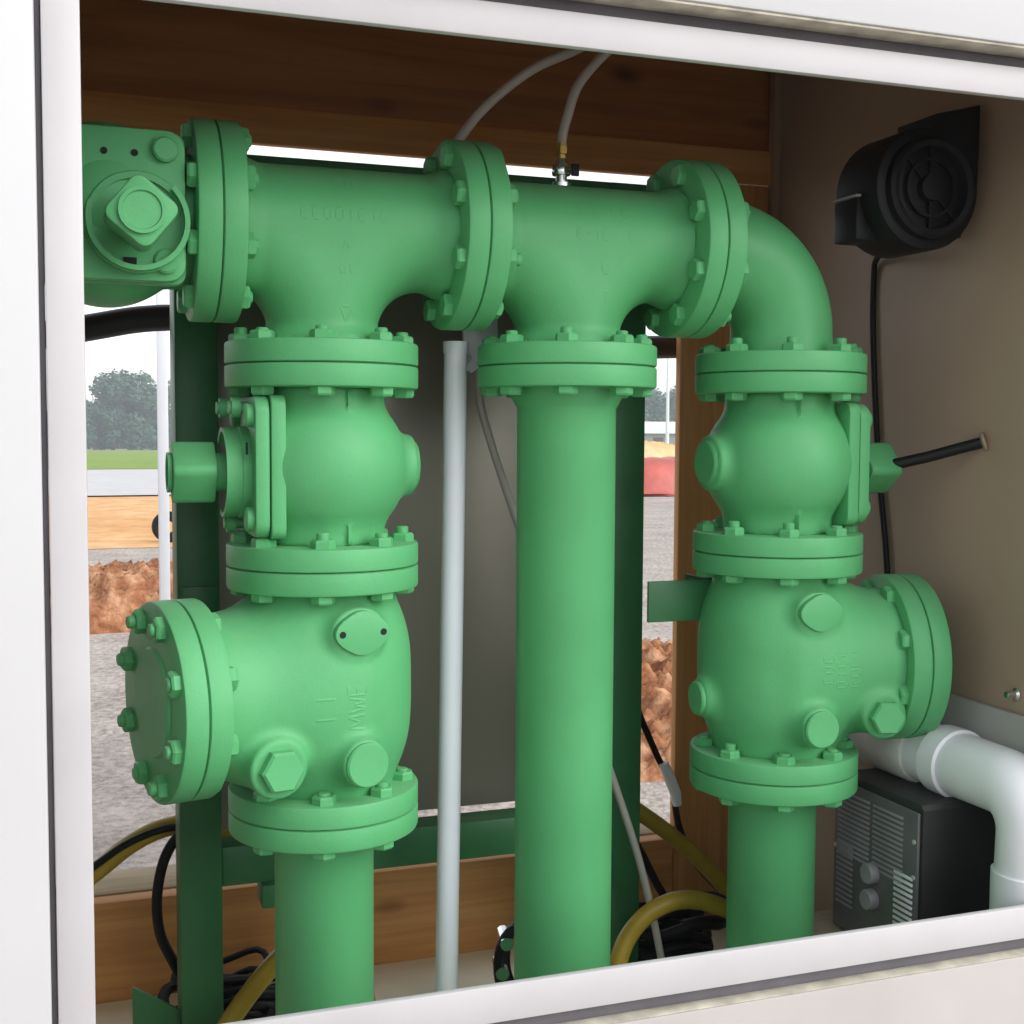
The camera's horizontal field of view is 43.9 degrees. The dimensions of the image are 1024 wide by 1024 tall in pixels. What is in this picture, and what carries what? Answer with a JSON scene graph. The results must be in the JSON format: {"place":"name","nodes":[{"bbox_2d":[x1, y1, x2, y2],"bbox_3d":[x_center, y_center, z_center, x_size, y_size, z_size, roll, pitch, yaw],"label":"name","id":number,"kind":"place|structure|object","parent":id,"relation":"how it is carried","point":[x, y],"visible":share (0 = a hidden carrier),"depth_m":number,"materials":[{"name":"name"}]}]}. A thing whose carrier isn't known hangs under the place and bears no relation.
{"place":"outdoors","nodes":[
{"label":"outdoors","id":0,"kind":"place"},
{"bbox_2d":[48,469,170,495],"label":"road","id":1,"kind":"structure","parent":0,"point":[102,482],"depth_m":26.42,"materials":[{"name":"white concrete"}]},
{"bbox_2d":[49,496,171,548],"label":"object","id":2,"kind":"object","parent":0,"point":[119,521],"depth_m":15.72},
{"bbox_2d":[151,511,171,541],"bbox_3d":[-3.493,0.150,12.910,0.340,0.320,0.098,1,4,7],"label":"old tyre","id":3,"kind":"object","parent":2,"relation":"on","point":[155,528],"visible":0.21,"depth_m":12.88,"materials":[{"name":"black rubber"}]},
{"bbox_2d":[45,145,675,408],"label":"sky","id":4,"kind":"structure","parent":0,"point":[135,352],"materials":[{"name":"white"}]},
{"bbox_2d":[51,447,673,876],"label":"ground","id":5,"kind":"structure","parent":0,"point":[123,803],"depth_m":4.79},
{"bbox_2d":[86,382,126,449],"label":"broadleaf tree","id":6,"kind":"object","parent":5,"relation":"on","point":[106,420],"visible":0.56,"depth_m":174.95,"materials":[{"name":"green plant"}]},
{"bbox_2d":[47,405,169,448],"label":"wood","id":7,"kind":"object","parent":5,"relation":"on","point":[120,447],"depth_m":200.56,"materials":[{"name":"green plant"}]},
{"bbox_2d":[50,558,172,633],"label":"dirt berm","id":8,"kind":"structure","parent":5,"relation":"on","point":[119,592],"depth_m":7.42,"materials":[{"name":"brown soil"}]},
{"bbox_2d":[86,371,145,449],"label":"broadleaf tree","id":9,"kind":"object","parent":5,"relation":"on","point":[98,380],"visible":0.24,"depth_m":177.15,"materials":[{"name":"green plant"}]},
{"bbox_2d":[87,450,169,468],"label":"grass","id":10,"kind":"structure","parent":5,"relation":"on","point":[122,459],"depth_m":62.82,"materials":[{"name":"green plant"}]},
{"bbox_2d":[86,400,97,445],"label":"broadleaf tree","id":11,"kind":"object","parent":10,"relation":"on","point":[90,411],"visible":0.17,"depth_m":171.76,"materials":[{"name":"green plant"}]},
{"bbox_2d":[647,388,674,417],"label":"broadleaf tree","id":12,"kind":"object","parent":10,"relation":"on","point":[653,393],"visible":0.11,"depth_m":187.76,"materials":[{"name":"green plant"}]},
{"bbox_2d":[648,385,675,421],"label":"broadleaf tree","id":13,"kind":"object","parent":10,"relation":"on","point":[661,415],"visible":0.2,"depth_m":184.01,"materials":[{"name":"green plant"}]},
{"bbox_2d":[665,358,669,443],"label":"lamp post","id":14,"kind":"object","parent":10,"relation":"on","point":[667,416],"visible":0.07,"depth_m":119.25,"materials":[{"name":"grey metal"}]},
{"bbox_2d":[96,368,170,449],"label":"broadleaf tree","id":15,"kind":"object","parent":5,"relation":"on","point":[137,431],"visible":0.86,"depth_m":175.01,"materials":[{"name":"green plant"}]},
{"bbox_2d":[126,380,170,449],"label":"broadleaf tree","id":16,"kind":"object","parent":5,"relation":"on","point":[169,419],"visible":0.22,"depth_m":179.65,"materials":[{"name":"green plant"}]},
{"bbox_2d":[156,289,169,599],"bbox_3d":[-1.175,-0.422,4.273,0.034,2.600,0.034,-1,4,-20],"label":"marker post","id":17,"kind":"object","parent":5,"relation":"on","point":[163,449],"visible":0.2,"depth_m":4.27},
{"bbox_2d":[0,0,1023,1023],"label":"equipment enclosure","id":18,"kind":"object","parent":5,"relation":"on","point":[783,111],"visible":0.5,"depth_m":2.08,"materials":[{"name":"white paint"}]},
{"bbox_2d":[453,48,583,139],"bbox_3d":[0.090,-0.727,2.017,0.436,0.432,0.027,-1,4,-23],"label":"grey hose","id":19,"kind":"object","parent":18,"relation":"attached to","point":[487,105],"visible":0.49,"depth_m":1.98,"materials":[{"name":"plastic"}]},
{"bbox_2d":[831,105,979,258],"bbox_3d":[0.663,-0.544,2.090,0.238,0.240,0.131,-1,4,-20],"label":"blower fan","id":20,"kind":"object","parent":18,"relation":"attached to","point":[909,189],"visible":1,"depth_m":2.04},
{"bbox_2d":[870,257,889,767],"bbox_3d":[0.671,0.127,2.300,0.047,1.198,0.262,1,4,11],"label":"fan cable","id":21,"kind":"object","parent":20,"relation":"hanging from","point":[881,502],"visible":0.33,"depth_m":2.38,"materials":[{"name":"black plastic"}]},
{"bbox_2d":[892,432,987,467],"bbox_3d":[0.706,-0.099,2.146,0.184,0.074,0.034,2,4,19],"label":"wall probe","id":22,"kind":"object","parent":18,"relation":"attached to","point":[979,442],"depth_m":2.13,"materials":[{"name":"black metal"}]},
{"bbox_2d":[1004,688,1021,700],"bbox_3d":[0.805,0.295,2.051,0.024,0.020,0.020,-1,4,-20],"label":"wall bolt","id":23,"kind":"object","parent":18,"relation":"attached to","point":[1015,694],"depth_m":2.05,"materials":[{"name":"silver metal"}]},
{"bbox_2d":[645,397,659,421],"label":"broadleaf tree","id":24,"kind":"object","parent":5,"relation":"on","point":[649,413],"visible":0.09,"depth_m":183.75,"materials":[{"name":"green plant"}]},
{"bbox_2d":[640,637,671,781],"bbox_3d":[0.681,0.705,5.111,2.870,0.343,1.700,-1,4,-20],"label":"dirt mound","id":25,"kind":"object","parent":5,"relation":"on","point":[656,696],"visible":0.01,"depth_m":4.69,"materials":[{"name":"brown soil"}]},
{"bbox_2d":[644,422,674,444],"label":"shed building","id":26,"kind":"structure","parent":5,"relation":"on","point":[655,431],"depth_m":160.67,"materials":[{"name":"grey metal"}]},
{"bbox_2d":[653,437,662,441],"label":"window","id":27,"kind":"structure","parent":26,"relation":"in","point":[657,439],"depth_m":160.33,"materials":[{"name":"paint"}]},
{"bbox_2d":[644,440,674,457],"bbox_3d":[2.238,-1.077,27.773,4.837,0.999,3.200,-1,4,-20],"label":"dirt heap","id":28,"kind":"object","parent":5,"relation":"on","point":[656,449],"visible":0.09,"depth_m":27.06,"materials":[{"name":"beige sand"}]},
{"bbox_2d":[96,927,725,1023],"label":"floor","id":29,"kind":"structure","parent":0,"point":[406,978],"depth_m":2.46,"materials":[{"name":"concrete"}]},
{"bbox_2d":[93,815,231,884],"bbox_3d":[-0.668,0.716,2.219,0.669,0.379,0.066,0,4,-10],"label":"yellow hose","id":30,"kind":"object","parent":29,"relation":"on","point":[106,868],"visible":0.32,"depth_m":2.19,"materials":[{"name":"rubber"}]},
{"bbox_2d":[93,823,175,870],"bbox_3d":[-0.754,0.691,2.173,0.460,0.301,0.020,0,4,-12],"label":"black cable","id":31,"kind":"object","parent":30,"relation":"on","point":[116,850],"visible":0.53,"depth_m":2.18,"materials":[{"name":"plastic"}]},
{"bbox_2d":[151,832,176,978],"bbox_3d":[-0.561,0.721,2.207,0.128,0.362,0.025,-2,5,-35],"label":"black cable","id":32,"kind":"object","parent":29,"relation":"on","point":[165,947],"visible":0.57,"depth_m":2.17,"materials":[{"name":"plastic"}]},
{"bbox_2d":[157,946,275,1020],"bbox_3d":[-0.496,0.851,2.256,0.256,0.118,0.179,-1,4,-20],"label":"cable tangle","id":33,"kind":"object","parent":29,"relation":"on","point":[262,1006],"visible":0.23,"depth_m":2.22,"materials":[{"name":"black plastic"}]},
{"bbox_2d":[217,949,375,1023],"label":"yellow hose","id":34,"kind":"object","parent":29,"relation":"on","point":[253,988],"visible":0.19,"depth_m":2.08,"materials":[{"name":"rubber"}]},
{"bbox_2d":[132,154,645,1023],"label":"support stand","id":35,"kind":"object","parent":29,"relation":"on","point":[210,860],"visible":0.28,"depth_m":2.12,"materials":[{"name":"green paint"}]},
{"bbox_2d":[217,293,516,829],"bbox_3d":[-0.161,0.012,2.362,0.808,1.100,0.165,-1,4,-20],"label":"control cabinet","id":36,"kind":"object","parent":35,"relation":"attached to","point":[488,702],"visible":0.02,"depth_m":2.31,"materials":[{"name":"silver metal"}]},
{"bbox_2d":[640,843,666,895],"bbox_3d":[0.270,0.700,2.526,0.169,0.269,0.022,0,4,-5],"label":"black cable","id":37,"kind":"object","parent":36,"relation":"hanging from","point":[655,881],"visible":0.25,"depth_m":2.52,"materials":[{"name":"plastic"}]},
{"bbox_2d":[641,711,718,892],"bbox_3d":[0.356,0.567,2.589,0.330,0.569,0.059,0,4,-5],"label":"black cable","id":38,"kind":"object","parent":36,"relation":"hanging from","point":[658,759],"visible":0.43,"depth_m":2.59,"materials":[{"name":"plastic"}]},
{"bbox_2d":[659,760,681,806],"bbox_3d":[0.323,0.554,2.597,0.050,0.096,0.026,-1,4,-20],"label":"cable tag","id":39,"kind":"object","parent":38,"relation":"attached to","point":[671,782],"visible":1,"depth_m":2.59,"materials":[{"name":"white plastic"}]},
{"bbox_2d":[435,319,497,991],"bbox_3d":[-0.075,0.289,2.106,0.047,1.270,0.129,3,5,38],"label":"conduit pole","id":40,"kind":"object","parent":29,"relation":"on","point":[460,359],"visible":0.82,"depth_m":2.06,"materials":[{"name":"grey metal"}]},
{"bbox_2d":[42,117,951,1015],"bbox_3d":[-0.191,0.193,1.875,1.923,1.490,0.362,-1,4,-20],"label":"pipe manifold","id":41,"kind":"object","parent":29,"relation":"on","point":[278,697],"visible":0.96,"depth_m":1.88,"materials":[{"name":"green paint"}]},
{"bbox_2d":[551,52,610,185],"bbox_3d":[0.227,-0.722,2.016,0.354,0.444,0.047,-1,4,-25],"label":"bleed hose","id":42,"kind":"object","parent":41,"relation":"attached to","point":[562,170],"visible":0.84,"depth_m":1.96,"materials":[{"name":"grey plastic"}]},
{"bbox_2d":[492,921,513,982],"bbox_3d":[0.011,0.792,2.251,0.103,0.140,0.062,-1,4,-20],"label":"flange","id":43,"kind":"object","parent":29,"relation":"on","point":[502,971],"visible":0.34,"depth_m":2.21,"materials":[{"name":"black plastic"}]},
{"bbox_2d":[473,370,664,958],"bbox_3d":[0.111,0.319,2.215,0.378,1.201,0.022,-1,4,-18],"label":"sensing tube","id":44,"kind":"object","parent":29,"relation":"on","point":[500,473],"visible":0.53,"depth_m":2.25,"materials":[{"name":"grey plastic"}]},
{"bbox_2d":[610,890,726,965],"bbox_3d":[0.315,0.795,2.284,0.362,0.225,0.064,-1,4,-20],"label":"yellow hose","id":45,"kind":"object","parent":29,"relation":"on","point":[641,919],"visible":0.59,"depth_m":2.26,"materials":[{"name":"rubber"}]},
{"bbox_2d":[638,891,726,961],"bbox_3d":[0.300,0.822,2.410,0.252,0.172,0.178,-1,4,-20],"label":"cable tangle","id":46,"kind":"object","parent":29,"relation":"on","point":[685,931],"visible":0.38,"depth_m":2.37,"materials":[{"name":"black plastic"}]},
{"bbox_2d":[640,803,726,896],"bbox_3d":[0.348,0.724,2.556,0.386,0.342,0.055,0,4,-6],"label":"yellow hose","id":47,"kind":"object","parent":29,"relation":"on","point":[700,861],"visible":0.38,"depth_m":2.54,"materials":[{"name":"rubber"}]},
{"bbox_2d":[814,909,845,935],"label":"plinth","id":48,"kind":"structure","parent":29,"relation":"on","point":[824,923],"depth_m":2.27,"materials":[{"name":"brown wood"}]},
{"bbox_2d":[833,768,995,930],"bbox_3d":[0.678,0.600,2.166,0.182,0.280,0.240,-1,4,-20],"label":"space heater","id":49,"kind":"object","parent":48,"relation":"on","point":[905,850],"visible":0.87,"depth_m":2.07,"materials":[{"name":"grey metal"}]},
{"bbox_2d":[848,723,1023,908],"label":"drain pipe","id":50,"kind":"object","parent":29,"relation":"on","point":[970,767],"visible":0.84,"depth_m":1.99,"materials":[{"name":"white plastic"}]},
{"bbox_2d":[644,456,674,495],"bbox_3d":[2.901,-0.690,23.455,3.000,0.670,1.800,-1,4,-20],"label":"barrier","id":51,"kind":"object","parent":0,"point":[659,476],"visible":0.23,"depth_m":22.61,"materials":[{"name":"red plastic"}]}
]}

